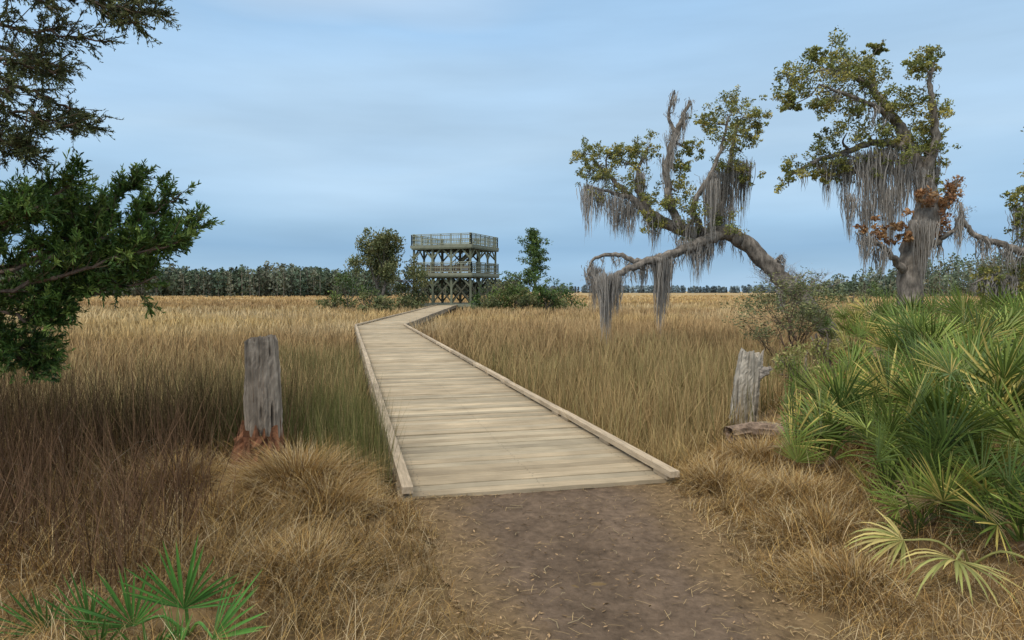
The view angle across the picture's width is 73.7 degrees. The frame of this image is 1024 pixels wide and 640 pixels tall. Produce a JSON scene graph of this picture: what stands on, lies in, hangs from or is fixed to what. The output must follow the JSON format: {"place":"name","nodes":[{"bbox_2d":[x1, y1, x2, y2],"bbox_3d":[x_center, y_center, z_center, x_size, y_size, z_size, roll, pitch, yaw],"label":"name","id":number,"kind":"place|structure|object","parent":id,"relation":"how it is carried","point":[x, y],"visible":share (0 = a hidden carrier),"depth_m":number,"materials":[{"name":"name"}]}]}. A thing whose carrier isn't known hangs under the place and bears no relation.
{"place":"outdoors","nodes":[
{"label":"outdoors","id":0,"kind":"place"},
{"bbox_2d":[0,294,993,486],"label":"marsh grass","id":1,"kind":"structure","parent":0,"point":[700,321],"depth_m":22.21,"materials":[{"name":"beige plant"}]},
{"bbox_2d":[0,292,1023,639],"bbox_3d":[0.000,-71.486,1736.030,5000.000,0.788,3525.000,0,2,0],"label":"ground","id":2,"kind":"structure","parent":0,"point":[736,540],"depth_m":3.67,"materials":[{"name":"beige plant"}]},
{"bbox_2d":[0,568,125,639],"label":"saw palmetto","id":3,"kind":"object","parent":2,"relation":"on","point":[85,616],"visible":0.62,"depth_m":3.07,"materials":[{"name":"green plant"}]},
{"bbox_2d":[0,0,181,176],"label":"red cedar tree","id":4,"kind":"object","parent":2,"relation":"on","point":[37,65],"visible":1,"depth_m":4.58,"materials":[{"name":"green plant"}]},
{"bbox_2d":[0,147,224,384],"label":"red cedar tree","id":5,"kind":"object","parent":2,"relation":"on","point":[87,250],"visible":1,"depth_m":5.24,"materials":[{"name":"green plant"}]},
{"bbox_2d":[0,326,321,604],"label":"dead stems","id":6,"kind":"object","parent":2,"relation":"on","point":[40,482],"visible":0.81,"depth_m":4.53,"materials":[{"name":"brown plant"}]},
{"bbox_2d":[63,533,267,639],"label":"saw palmetto","id":7,"kind":"object","parent":2,"relation":"on","point":[186,603],"visible":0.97,"depth_m":3.03,"materials":[{"name":"green plant"}]},
{"bbox_2d":[0,260,405,296],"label":"forest","id":8,"kind":"object","parent":2,"relation":"on","point":[290,280],"visible":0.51,"depth_m":266.78,"materials":[{"name":"green plant"}]},
{"bbox_2d":[226,334,285,479],"bbox_3d":[-2.156,0.822,5.812,0.521,1.409,0.530,0,2,0],"label":"wooden post","id":9,"kind":"object","parent":2,"relation":"on","point":[267,418],"visible":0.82,"depth_m":5.71,"materials":[{"name":"grey wood"}]},
{"bbox_2d":[314,293,349,308],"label":"shrub","id":10,"kind":"object","parent":2,"relation":"on","point":[333,304],"visible":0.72,"depth_m":75.60,"materials":[{"name":"green plant"}]},
{"bbox_2d":[327,271,377,308],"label":"shrub","id":11,"kind":"object","parent":2,"relation":"on","point":[338,284],"visible":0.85,"depth_m":73.83,"materials":[{"name":"green plant"}]},
{"bbox_2d":[348,289,391,309],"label":"shrub","id":12,"kind":"object","parent":2,"relation":"on","point":[362,295],"visible":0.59,"depth_m":72.85,"materials":[{"name":"green plant"}]},
{"bbox_2d":[357,295,396,312],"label":"shrub","id":13,"kind":"object","parent":2,"relation":"on","point":[379,300],"visible":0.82,"depth_m":65.91,"materials":[{"name":"green plant"}]},
{"bbox_2d":[343,227,434,304],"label":"wax myrtle tree","id":14,"kind":"object","parent":2,"relation":"on","point":[380,254],"visible":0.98,"depth_m":73.96,"materials":[{"name":"green plant"}]},
{"bbox_2d":[387,294,422,310],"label":"shrub","id":15,"kind":"object","parent":2,"relation":"on","point":[405,299],"visible":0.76,"depth_m":70.72,"materials":[{"name":"green plant"}]},
{"bbox_2d":[404,284,428,308],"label":"shrub","id":16,"kind":"object","parent":2,"relation":"on","point":[425,298],"visible":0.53,"depth_m":75.77,"materials":[{"name":"green plant"}]},
{"bbox_2d":[0,328,851,495],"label":"needlerush","id":17,"kind":"object","parent":2,"relation":"on","point":[331,412],"visible":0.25,"depth_m":7.69,"materials":[{"name":"brown plant"}]},
{"bbox_2d":[410,232,498,310],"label":"observation tower","id":18,"kind":"structure","parent":2,"relation":"on","point":[471,249],"depth_m":80.19,"materials":[{"name":"grey wood"}]},
{"bbox_2d":[422,279,522,294],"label":"forest","id":19,"kind":"object","parent":2,"relation":"on","point":[438,290],"visible":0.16,"depth_m":384.11,"materials":[{"name":"green plant"}]},
{"bbox_2d":[468,285,505,308],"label":"shrub","id":20,"kind":"object","parent":2,"relation":"on","point":[476,297],"visible":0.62,"depth_m":73.80,"materials":[{"name":"green plant"}]},
{"bbox_2d":[471,295,503,310],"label":"shrub","id":21,"kind":"object","parent":2,"relation":"on","point":[493,303],"visible":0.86,"depth_m":71.59,"materials":[{"name":"green plant"}]},
{"bbox_2d":[472,276,520,310],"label":"shrub","id":22,"kind":"object","parent":2,"relation":"on","point":[504,287],"visible":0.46,"depth_m":75.42,"materials":[{"name":"green plant"}]},
{"bbox_2d":[493,279,529,309],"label":"shrub","id":23,"kind":"object","parent":2,"relation":"on","point":[509,302],"visible":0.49,"depth_m":74.39,"materials":[{"name":"green plant"}]},
{"bbox_2d":[354,304,679,501],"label":"boardwalk","id":24,"kind":"structure","parent":2,"relation":"on","point":[472,428],"depth_m":7.73,"materials":[{"name":"brown wood"}]},
{"bbox_2d":[509,287,541,312],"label":"shrub","id":25,"kind":"object","parent":2,"relation":"on","point":[532,299],"visible":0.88,"depth_m":71.54,"materials":[{"name":"green plant"}]},
{"bbox_2d":[498,227,564,305],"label":"red cedar tree","id":26,"kind":"object","parent":2,"relation":"on","point":[533,246],"visible":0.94,"depth_m":73.33,"materials":[{"name":"green plant"}]},
{"bbox_2d":[529,286,564,309],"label":"shrub","id":27,"kind":"object","parent":2,"relation":"on","point":[550,295],"visible":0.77,"depth_m":72.71,"materials":[{"name":"green plant"}]},
{"bbox_2d":[540,292,571,310],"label":"shrub","id":28,"kind":"object","parent":2,"relation":"on","point":[557,304],"visible":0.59,"depth_m":73.40,"materials":[{"name":"green plant"}]},
{"bbox_2d":[548,283,587,310],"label":"shrub","id":29,"kind":"object","parent":2,"relation":"on","point":[564,294],"visible":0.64,"depth_m":75.58,"materials":[{"name":"green plant"}]},
{"bbox_2d":[403,284,965,292],"bbox_3d":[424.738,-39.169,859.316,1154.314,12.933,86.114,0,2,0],"label":"forest","id":30,"kind":"object","parent":2,"relation":"on","point":[696,289],"visible":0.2,"depth_m":841.66,"materials":[{"name":"green plant"}]},
{"bbox_2d":[569,84,845,345],"bbox_3d":[5.915,-2.277,19.973,8.491,8.643,2.719,0,2,0],"label":"live oak tree","id":31,"kind":"object","parent":2,"relation":"on","point":[715,191],"visible":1,"depth_m":19.84,"materials":[{"name":"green plant"}]},
{"bbox_2d":[729,347,772,423],"bbox_3d":[2.819,0.874,8.113,0.473,1.094,0.349,2,3,37],"label":"wooden post","id":32,"kind":"object","parent":2,"relation":"on","point":[751,370],"visible":0.82,"depth_m":8.02,"materials":[{"name":"grey wood"}]},
{"bbox_2d":[723,421,787,442],"bbox_3d":[2.650,1.167,7.219,0.847,0.231,0.505,0,2,0],"label":"fallen log","id":33,"kind":"object","parent":2,"relation":"on","point":[753,428],"visible":0.63,"depth_m":7.02,"materials":[{"name":"grey wood"}]},
{"bbox_2d":[759,294,787,304],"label":"shrub","id":34,"kind":"object","parent":2,"relation":"on","point":[771,299],"visible":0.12,"depth_m":97.57,"materials":[{"name":"green plant"}]},
{"bbox_2d":[763,354,813,381],"bbox_3d":[5.050,1.051,12.701,1.034,0.854,1.171,-2,3,-44],"label":"shrub","id":35,"kind":"object","parent":2,"relation":"on","point":[780,369],"visible":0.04,"depth_m":12.67,"materials":[{"name":"green plant"}]},
{"bbox_2d":[714,266,868,361],"bbox_3d":[5.702,0.219,14.402,2.496,2.852,4.833,0,2,8],"label":"shrub","id":36,"kind":"object","parent":2,"relation":"on","point":[808,316],"visible":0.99,"depth_m":14.15,"materials":[{"name":"green plant"}]},
{"bbox_2d":[771,340,832,392],"bbox_3d":[4.547,0.737,10.710,1.022,0.854,0.827,0,2,0],"label":"shrub","id":37,"kind":"object","parent":2,"relation":"on","point":[781,363],"visible":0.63,"depth_m":10.63,"materials":[{"name":"green plant"}]},
{"bbox_2d":[785,331,853,371],"bbox_3d":[5.909,0.602,13.035,1.221,0.869,0.919,2,3,42],"label":"shrub","id":38,"kind":"object","parent":2,"relation":"on","point":[816,343],"visible":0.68,"depth_m":12.95,"materials":[{"name":"green plant"}]},
{"bbox_2d":[808,289,837,303],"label":"shrub","id":39,"kind":"object","parent":2,"relation":"on","point":[825,297],"visible":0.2,"depth_m":99.74,"materials":[{"name":"green plant"}]},
{"bbox_2d":[751,366,916,487],"bbox_3d":[2.826,0.912,5.978,1.343,1.135,1.330,0,2,0],"label":"saw palmetto","id":40,"kind":"object","parent":2,"relation":"on","point":[801,435],"visible":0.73,"depth_m":5.83,"materials":[{"name":"green plant"}]},
{"bbox_2d":[776,353,904,438],"bbox_3d":[3.346,0.809,6.980,1.536,1.017,1.247,0,2,0],"label":"saw palmetto","id":41,"kind":"object","parent":2,"relation":"on","point":[822,376],"visible":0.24,"depth_m":7.00,"materials":[{"name":"green plant"}]},
{"bbox_2d":[805,298,898,364],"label":"saw palmetto","id":42,"kind":"object","parent":2,"relation":"on","point":[870,330],"visible":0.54,"depth_m":14.56,"materials":[{"name":"green plant"}]},
{"bbox_2d":[836,289,871,302],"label":"shrub","id":43,"kind":"object","parent":2,"relation":"on","point":[851,293],"visible":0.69,"depth_m":112.00,"materials":[{"name":"green plant"}]},
{"bbox_2d":[757,27,966,333],"bbox_3d":[8.790,-2.561,17.015,5.186,9.258,2.499,0,2,8],"label":"live oak tree","id":44,"kind":"object","parent":2,"relation":"on","point":[927,223],"visible":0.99,"depth_m":16.82,"materials":[{"name":"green plant"}]},
{"bbox_2d":[842,281,894,302],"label":"shrub","id":45,"kind":"object","parent":2,"relation":"on","point":[873,291],"visible":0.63,"depth_m":118.61,"materials":[{"name":"green plant"}]},
{"bbox_2d":[788,345,959,458],"bbox_3d":[3.376,0.771,6.213,1.475,1.165,1.539,2,3,39],"label":"saw palmetto","id":46,"kind":"object","parent":2,"relation":"on","point":[884,391],"visible":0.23,"depth_m":6.13,"materials":[{"name":"green plant"}]},
{"bbox_2d":[823,334,925,415],"bbox_3d":[4.497,0.716,8.454,1.192,1.161,1.558,1,3,30],"label":"saw palmetto","id":47,"kind":"object","parent":2,"relation":"on","point":[856,354],"visible":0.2,"depth_m":8.43,"materials":[{"name":"green plant"}]},
{"bbox_2d":[825,294,927,355],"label":"saw palmetto","id":48,"kind":"object","parent":2,"relation":"on","point":[867,307],"visible":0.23,"depth_m":16.58,"materials":[{"name":"green plant"}]},
{"bbox_2d":[831,313,954,376],"bbox_3d":[6.280,0.527,11.419,1.982,1.400,1.900,0,2,0],"label":"saw palmetto","id":49,"kind":"object","parent":2,"relation":"on","point":[878,343],"visible":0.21,"depth_m":11.52,"materials":[{"name":"green plant"}]},
{"bbox_2d":[884,290,939,300],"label":"shrub","id":50,"kind":"object","parent":2,"relation":"on","point":[896,292],"visible":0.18,"depth_m":117.91,"materials":[{"name":"green plant"}]},
{"bbox_2d":[802,252,1023,296],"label":"forest","id":51,"kind":"object","parent":2,"relation":"on","point":[934,279],"visible":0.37,"depth_m":257.45,"materials":[{"name":"green plant"}]},
{"bbox_2d":[812,356,1023,518],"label":"saw palmetto","id":52,"kind":"object","parent":2,"relation":"on","point":[960,428],"visible":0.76,"depth_m":4.61,"materials":[{"name":"green plant"}]},
{"bbox_2d":[866,282,981,361],"bbox_3d":[8.297,0.238,14.039,2.407,2.041,2.286,2,3,37],"label":"saw palmetto","id":53,"kind":"object","parent":2,"relation":"on","point":[912,304],"visible":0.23,"depth_m":13.61,"materials":[{"name":"green plant"}]},
{"bbox_2d":[846,427,1017,546],"bbox_3d":[2.707,1.137,4.513,1.176,0.773,1.181,0,2,0],"label":"saw palmetto","id":54,"kind":"object","parent":2,"relation":"on","point":[931,521],"visible":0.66,"depth_m":4.32,"materials":[{"name":"green plant"}]},
{"bbox_2d":[841,508,1023,609],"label":"saw palmetto","id":55,"kind":"object","parent":2,"relation":"on","point":[958,565],"visible":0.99,"depth_m":3.75,"materials":[{"name":"plant"}]},
{"bbox_2d":[856,358,1023,518],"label":"saw palmetto","id":56,"kind":"object","parent":2,"relation":"on","point":[906,392],"visible":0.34,"depth_m":4.97,"materials":[{"name":"green plant"}]},
{"bbox_2d":[861,295,1021,385],"bbox_3d":[5.381,0.486,8.616,1.775,1.648,1.808,1,3,29],"label":"saw palmetto","id":57,"kind":"object","parent":2,"relation":"on","point":[931,330],"visible":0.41,"depth_m":8.45,"materials":[{"name":"green plant"}]},
{"bbox_2d":[867,313,1022,426],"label":"saw palmetto","id":58,"kind":"object","parent":2,"relation":"on","point":[954,338],"visible":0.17,"depth_m":7.08,"materials":[{"name":"green plant"}]},
{"bbox_2d":[875,327,1023,501],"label":"saw palmetto","id":59,"kind":"object","parent":2,"relation":"on","point":[1009,372],"visible":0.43,"depth_m":5.71,"materials":[{"name":"green plant"}]},
{"bbox_2d":[877,327,1023,470],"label":"saw palmetto","id":60,"kind":"object","parent":2,"relation":"on","point":[971,349],"visible":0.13,"depth_m":6.56,"materials":[{"name":"green plant"}]},
{"bbox_2d":[883,427,1023,566],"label":"saw palmetto","id":61,"kind":"object","parent":2,"relation":"on","point":[1014,502],"visible":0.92,"depth_m":4.06,"materials":[{"name":"green plant"}]},
{"bbox_2d":[905,278,1023,345],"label":"saw palmetto","id":62,"kind":"object","parent":2,"relation":"on","point":[952,306],"visible":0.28,"depth_m":11.29,"materials":[{"name":"green plant"}]},
{"bbox_2d":[917,290,1023,410],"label":"saw palmetto","id":63,"kind":"object","parent":2,"relation":"on","point":[1016,325],"visible":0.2,"depth_m":9.36,"materials":[{"name":"green plant"}]},
{"bbox_2d":[938,288,1023,321],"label":"saw palmetto","id":64,"kind":"object","parent":2,"relation":"on","point":[1003,304],"visible":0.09,"depth_m":14.74,"materials":[{"name":"green plant"}]},
{"bbox_2d":[947,281,1023,364],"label":"saw palmetto","id":65,"kind":"object","parent":2,"relation":"on","point":[992,302],"visible":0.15,"depth_m":12.95,"materials":[{"name":"green plant"}]},
{"bbox_2d":[949,127,1023,333],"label":"live oak tree","id":66,"kind":"object","parent":2,"relation":"on","point":[995,281],"visible":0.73,"depth_m":15.60,"materials":[{"name":"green plant"}]},
{"bbox_2d":[955,353,1023,536],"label":"saw palmetto","id":67,"kind":"object","parent":2,"relation":"on","point":[1015,436],"visible":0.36,"depth_m":4.74,"materials":[{"name":"green plant"}]},
{"bbox_2d":[0,0,1023,291],"label":"sky","id":68,"kind":"structure","parent":0,"point":[304,126],"materials":[{"name":"blue"}]},
{"bbox_2d":[412,482,830,639],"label":"dirt path","id":69,"kind":"structure","parent":0,"point":[687,615],"depth_m":4.01,"materials":[{"name":"brown soil"}]},
{"bbox_2d":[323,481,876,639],"bbox_3d":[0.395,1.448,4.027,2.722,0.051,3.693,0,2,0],"label":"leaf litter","id":70,"kind":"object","parent":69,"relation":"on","point":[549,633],"visible":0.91,"depth_m":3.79,"materials":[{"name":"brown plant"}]},
{"bbox_2d":[750,260,846,312],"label":"shrub","id":71,"kind":"object","parent":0,"point":[789,272],"visible":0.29,"depth_m":59.59,"materials":[{"name":"plant"}]}
]}

